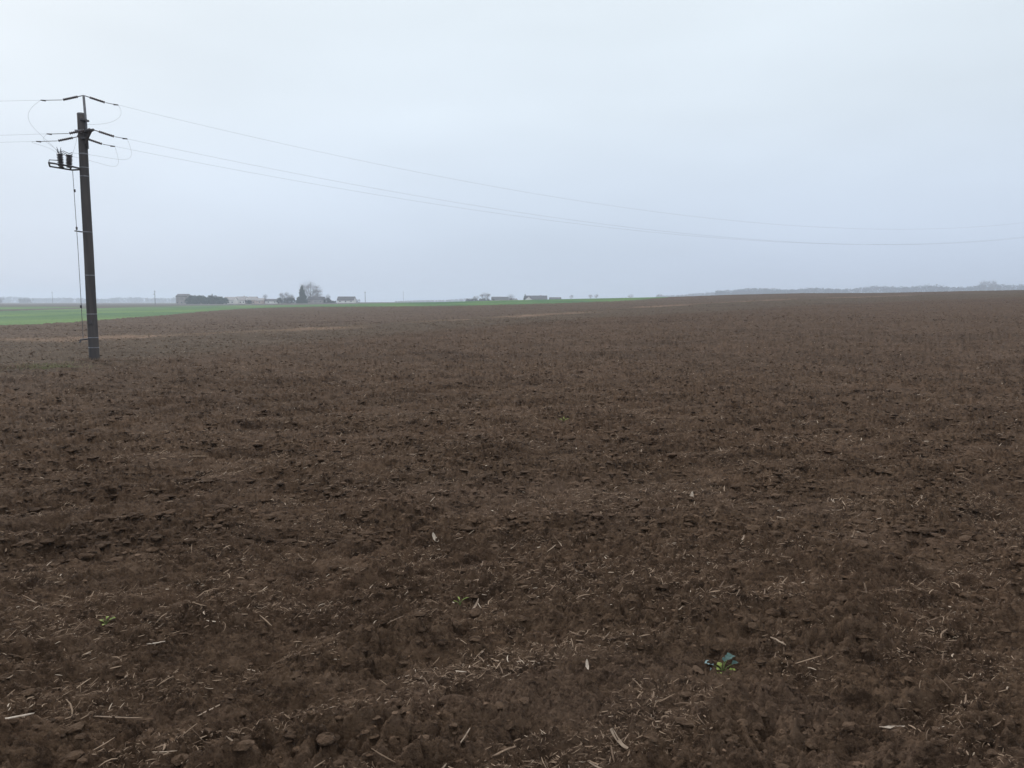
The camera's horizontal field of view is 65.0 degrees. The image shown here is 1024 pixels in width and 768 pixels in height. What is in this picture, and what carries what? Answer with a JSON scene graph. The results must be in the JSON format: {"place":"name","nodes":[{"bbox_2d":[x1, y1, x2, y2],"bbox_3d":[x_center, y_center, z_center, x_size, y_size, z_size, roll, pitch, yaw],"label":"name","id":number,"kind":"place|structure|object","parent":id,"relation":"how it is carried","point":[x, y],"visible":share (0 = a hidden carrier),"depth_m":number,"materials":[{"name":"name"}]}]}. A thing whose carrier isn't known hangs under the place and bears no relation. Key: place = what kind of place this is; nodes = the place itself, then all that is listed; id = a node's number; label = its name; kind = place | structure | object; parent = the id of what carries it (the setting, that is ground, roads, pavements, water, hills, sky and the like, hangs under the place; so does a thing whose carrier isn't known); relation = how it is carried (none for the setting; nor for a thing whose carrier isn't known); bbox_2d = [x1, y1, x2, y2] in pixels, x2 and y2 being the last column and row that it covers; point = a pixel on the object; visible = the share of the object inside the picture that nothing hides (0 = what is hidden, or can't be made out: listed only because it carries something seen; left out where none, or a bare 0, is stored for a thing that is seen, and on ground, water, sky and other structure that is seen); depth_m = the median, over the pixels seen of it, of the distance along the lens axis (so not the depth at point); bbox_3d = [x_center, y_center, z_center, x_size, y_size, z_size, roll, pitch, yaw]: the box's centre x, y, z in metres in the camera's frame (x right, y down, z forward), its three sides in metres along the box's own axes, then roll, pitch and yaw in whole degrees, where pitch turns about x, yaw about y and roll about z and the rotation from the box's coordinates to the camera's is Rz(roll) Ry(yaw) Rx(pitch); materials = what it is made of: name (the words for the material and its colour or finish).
{"place":"outdoors","nodes":[
{"label":"outdoors","id":0,"kind":"place"},
{"bbox_2d":[0,302,416,310],"bbox_3d":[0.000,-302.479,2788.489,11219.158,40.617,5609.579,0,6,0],"label":"fields","id":1,"kind":"structure","parent":0,"point":[99,305],"depth_m":497.16,"materials":[{"name":"green plant"}]},
{"bbox_2d":[23,298,33,302],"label":"bare thicket","id":2,"kind":"object","parent":1,"relation":"on","point":[29,301],"visible":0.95,"depth_m":1690.73,"materials":[{"name":"grey plant"}]},
{"bbox_2d":[1,296,175,302],"bbox_3d":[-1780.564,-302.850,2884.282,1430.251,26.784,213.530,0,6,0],"label":"wood","id":3,"kind":"object","parent":1,"relation":"on","point":[98,300],"visible":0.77,"depth_m":2838.93,"materials":[{"name":"grey plant"}]},
{"bbox_2d":[175,294,189,303],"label":"farm house","id":4,"kind":"structure","parent":1,"relation":"on","point":[180,298],"depth_m":790.13,"materials":[{"name":"grey paint"}]},
{"bbox_2d":[185,295,197,303],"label":"evergreen tree","id":5,"kind":"object","parent":1,"relation":"on","point":[187,300],"visible":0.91,"depth_m":780.89,"materials":[{"name":"plant"}]},
{"bbox_2d":[189,296,201,303],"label":"evergreen tree","id":6,"kind":"object","parent":1,"relation":"on","point":[195,299],"visible":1,"depth_m":781.27,"materials":[{"name":"green plant"}]},
{"bbox_2d":[202,297,212,303],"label":"evergreen tree","id":7,"kind":"object","parent":1,"relation":"on","point":[205,300],"visible":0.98,"depth_m":781.08,"materials":[{"name":"plant"}]},
{"bbox_2d":[207,295,216,303],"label":"evergreen tree","id":8,"kind":"object","parent":1,"relation":"on","point":[212,299],"visible":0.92,"depth_m":782.74,"materials":[{"name":"green plant"}]},
{"bbox_2d":[218,297,228,303],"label":"evergreen tree","id":9,"kind":"object","parent":1,"relation":"on","point":[221,300],"visible":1,"depth_m":783.17,"materials":[{"name":"plant"}]},
{"bbox_2d":[224,297,237,303],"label":"farm house","id":10,"kind":"structure","parent":1,"relation":"on","point":[232,300],"depth_m":797.28,"materials":[{"name":"paint"}]},
{"bbox_2d":[237,296,247,303],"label":"farm house","id":11,"kind":"structure","parent":1,"relation":"on","point":[241,299],"depth_m":808.44,"materials":[{"name":"paint"}]},
{"bbox_2d":[247,297,257,303],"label":"farm house","id":12,"kind":"structure","parent":1,"relation":"on","point":[252,300],"depth_m":796.30,"materials":[{"name":"paint"}]},
{"bbox_2d":[255,298,264,303],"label":"shed","id":13,"kind":"structure","parent":1,"relation":"on","point":[260,300],"depth_m":787.77,"materials":[{"name":"paint"}]},
{"bbox_2d":[265,299,279,303],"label":"outbuilding","id":14,"kind":"structure","parent":1,"relation":"on","point":[270,301],"depth_m":791.75,"materials":[{"name":"paint"}]},
{"bbox_2d":[276,297,295,303],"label":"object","id":15,"kind":"object","parent":1,"relation":"on","point":[287,300],"visible":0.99,"depth_m":788.87,"materials":[{"name":"grey"}]},
{"bbox_2d":[295,285,307,302],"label":"conifer","id":16,"kind":"object","parent":1,"relation":"on","point":[302,298],"visible":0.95,"depth_m":779.33,"materials":[{"name":"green plant"}]},
{"bbox_2d":[297,278,322,297],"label":"bare tree","id":17,"kind":"object","parent":1,"relation":"on","point":[309,291],"visible":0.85,"depth_m":798.24,"materials":[{"name":"grey plant"}]},
{"bbox_2d":[307,297,325,302],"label":"farm house","id":18,"kind":"structure","parent":1,"relation":"on","point":[314,299],"depth_m":788.24,"materials":[{"name":"grey paint"}]},
{"bbox_2d":[322,298,331,302],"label":"bush","id":19,"kind":"object","parent":1,"relation":"on","point":[328,300],"visible":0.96,"depth_m":789.70,"materials":[{"name":"plant"}]},
{"bbox_2d":[395,298,466,301],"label":"wood","id":20,"kind":"object","parent":1,"relation":"on","point":[455,300],"visible":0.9,"depth_m":2621.45,"materials":[{"name":"grey plant"}]},
{"bbox_2d":[491,297,507,300],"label":"barn","id":21,"kind":"structure","parent":1,"relation":"on","point":[500,298],"depth_m":891.61,"materials":[{"name":"paint"}]},
{"bbox_2d":[525,295,546,299],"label":"farm house","id":22,"kind":"structure","parent":1,"relation":"on","point":[540,297],"depth_m":891.65,"materials":[{"name":"paint"}]},
{"bbox_2d":[656,290,795,296],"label":"wood","id":23,"kind":"object","parent":1,"relation":"on","point":[703,294],"visible":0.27,"depth_m":2684.49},
{"bbox_2d":[980,280,987,289],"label":"bare tree","id":24,"kind":"object","parent":1,"relation":"on","point":[985,285],"visible":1,"depth_m":2005.69,"materials":[{"name":"grey plant"}]},
{"bbox_2d":[987,280,997,289],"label":"bare tree","id":25,"kind":"object","parent":1,"relation":"on","point":[992,284],"visible":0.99,"depth_m":2022.96,"materials":[{"name":"grey plant"}]},
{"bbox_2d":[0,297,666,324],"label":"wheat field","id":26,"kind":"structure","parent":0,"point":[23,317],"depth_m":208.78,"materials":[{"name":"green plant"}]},
{"bbox_2d":[337,296,355,302],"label":"farm house","id":27,"kind":"structure","parent":0,"point":[346,299],"depth_m":795.62,"materials":[{"name":"paint"}]},
{"bbox_2d":[0,290,1023,767],"bbox_3d":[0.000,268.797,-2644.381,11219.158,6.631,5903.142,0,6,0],"label":"ploughed field","id":28,"kind":"structure","parent":0,"point":[578,690],"depth_m":5.81,"materials":[{"name":"soil"}]},
{"bbox_2d":[5,712,34,718],"bbox_3d":[-2.020,1.349,3.254,0.155,0.008,0.015,-5,8,-18],"label":"straw piece","id":29,"kind":"object","parent":28,"relation":"on","point":[23,715],"visible":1,"depth_m":3.26,"materials":[{"name":"beige plant"}]},
{"bbox_2d":[0,362,44,370],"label":"grass tuft","id":30,"kind":"object","parent":28,"relation":"on","point":[10,365],"visible":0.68,"depth_m":26.63,"materials":[{"name":"plant"}]},
{"bbox_2d":[36,95,126,359],"bbox_3d":[-15.683,-5.513,29.666,2.920,9.888,1.734,-3,7,-29],"label":"power pole","id":31,"kind":"object","parent":28,"relation":"on","point":[83,131],"visible":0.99,"depth_m":29.33,"materials":[{"name":"wood"}]},
{"bbox_2d":[115,146,1017,244],"bbox_3d":[18.870,-10.460,50.574,78.990,3.244,0.006,-4,7,-31],"label":"power line","id":32,"kind":"object","parent":31,"relation":"attached to","point":[550,220],"visible":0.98,"depth_m":39.84,"materials":[{"name":"metal"}]},
{"bbox_2d":[124,106,1015,228],"bbox_3d":[19.247,-11.608,50.068,78.990,3.680,0.006,-4,7,-31],"label":"power line","id":33,"kind":"object","parent":31,"relation":"attached to","point":[488,185],"visible":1,"depth_m":36.72,"materials":[{"name":"metal"}]},
{"bbox_2d":[134,140,1006,244],"bbox_3d":[19.675,-10.424,49.867,78.990,3.442,0.006,-4,7,-31],"label":"power line","id":34,"kind":"object","parent":31,"relation":"attached to","point":[533,214],"visible":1,"depth_m":38.18,"materials":[{"name":"metal"}]},
{"bbox_2d":[70,356,105,361],"bbox_3d":[-15.697,-0.891,29.741,1.390,0.356,0.956,-3,6,-25],"label":"grass tuft","id":35,"kind":"object","parent":28,"relation":"on","point":[86,359],"visible":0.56,"depth_m":29.61,"materials":[{"name":"brown plant"}]},
{"bbox_2d":[100,616,115,624],"bbox_3d":[-2.189,1.290,4.361,0.078,0.046,0.078,-5,7,-38],"label":"weed seedling","id":36,"kind":"object","parent":28,"relation":"on","point":[106,619],"visible":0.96,"depth_m":4.37,"materials":[{"name":"green plant"}]},
{"bbox_2d":[93,716,142,718],"bbox_3d":[-1.661,1.402,3.383,0.220,0.007,0.016,1,-4,4],"label":"straw piece","id":37,"kind":"object","parent":28,"relation":"on","point":[118,717],"visible":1,"depth_m":3.38,"materials":[{"name":"beige plant"}]},
{"bbox_2d":[0,299,778,339],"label":"dry grass","id":38,"kind":"structure","parent":28,"relation":"on","point":[58,337],"depth_m":65.16,"materials":[{"name":"brown plant"}]},
{"bbox_2d":[492,746,515,756],"bbox_3d":[-0.030,1.405,3.078,0.108,0.008,0.018,-10,0,-29],"label":"straw piece","id":39,"kind":"object","parent":28,"relation":"on","point":[500,752],"visible":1,"depth_m":3.08,"materials":[{"name":"beige plant"}]},
{"bbox_2d":[0,314,1023,767],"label":"straw litter","id":40,"kind":"object","parent":28,"relation":"on","point":[458,670],"visible":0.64,"depth_m":4.79,"materials":[{"name":"beige plant"}]},
{"bbox_2d":[610,728,628,748],"bbox_3d":[0.425,1.404,3.176,0.022,0.036,0.100,-9,24,-36],"label":"straw piece","id":41,"kind":"object","parent":28,"relation":"on","point":[621,743],"visible":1,"depth_m":3.19,"materials":[{"name":"beige plant"}]},
{"bbox_2d":[705,653,737,674],"bbox_3d":[1.003,1.341,3.814,0.156,0.083,0.113,-2,6,-17],"label":"weed seedling","id":42,"kind":"object","parent":28,"relation":"on","point":[728,656],"visible":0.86,"depth_m":3.83,"materials":[{"name":"green plant"}]},
{"bbox_2d":[714,284,1023,294],"bbox_3d":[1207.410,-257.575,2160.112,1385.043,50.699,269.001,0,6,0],"label":"wood","id":43,"kind":"object","parent":28,"relation":"on","point":[929,288],"visible":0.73,"depth_m":2092.26,"materials":[{"name":"grey plant"}]},
{"bbox_2d":[879,725,904,728],"bbox_3d":[1.600,1.444,3.383,0.106,0.014,0.019,0,6,4],"label":"straw piece","id":44,"kind":"object","parent":28,"relation":"on","point":[889,727],"visible":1,"depth_m":3.39,"materials":[{"name":"beige plant"}]},
{"bbox_2d":[0,0,1023,301],"label":"sky","id":45,"kind":"structure","parent":0,"point":[897,123],"materials":[{"name":"white"}]}
]}

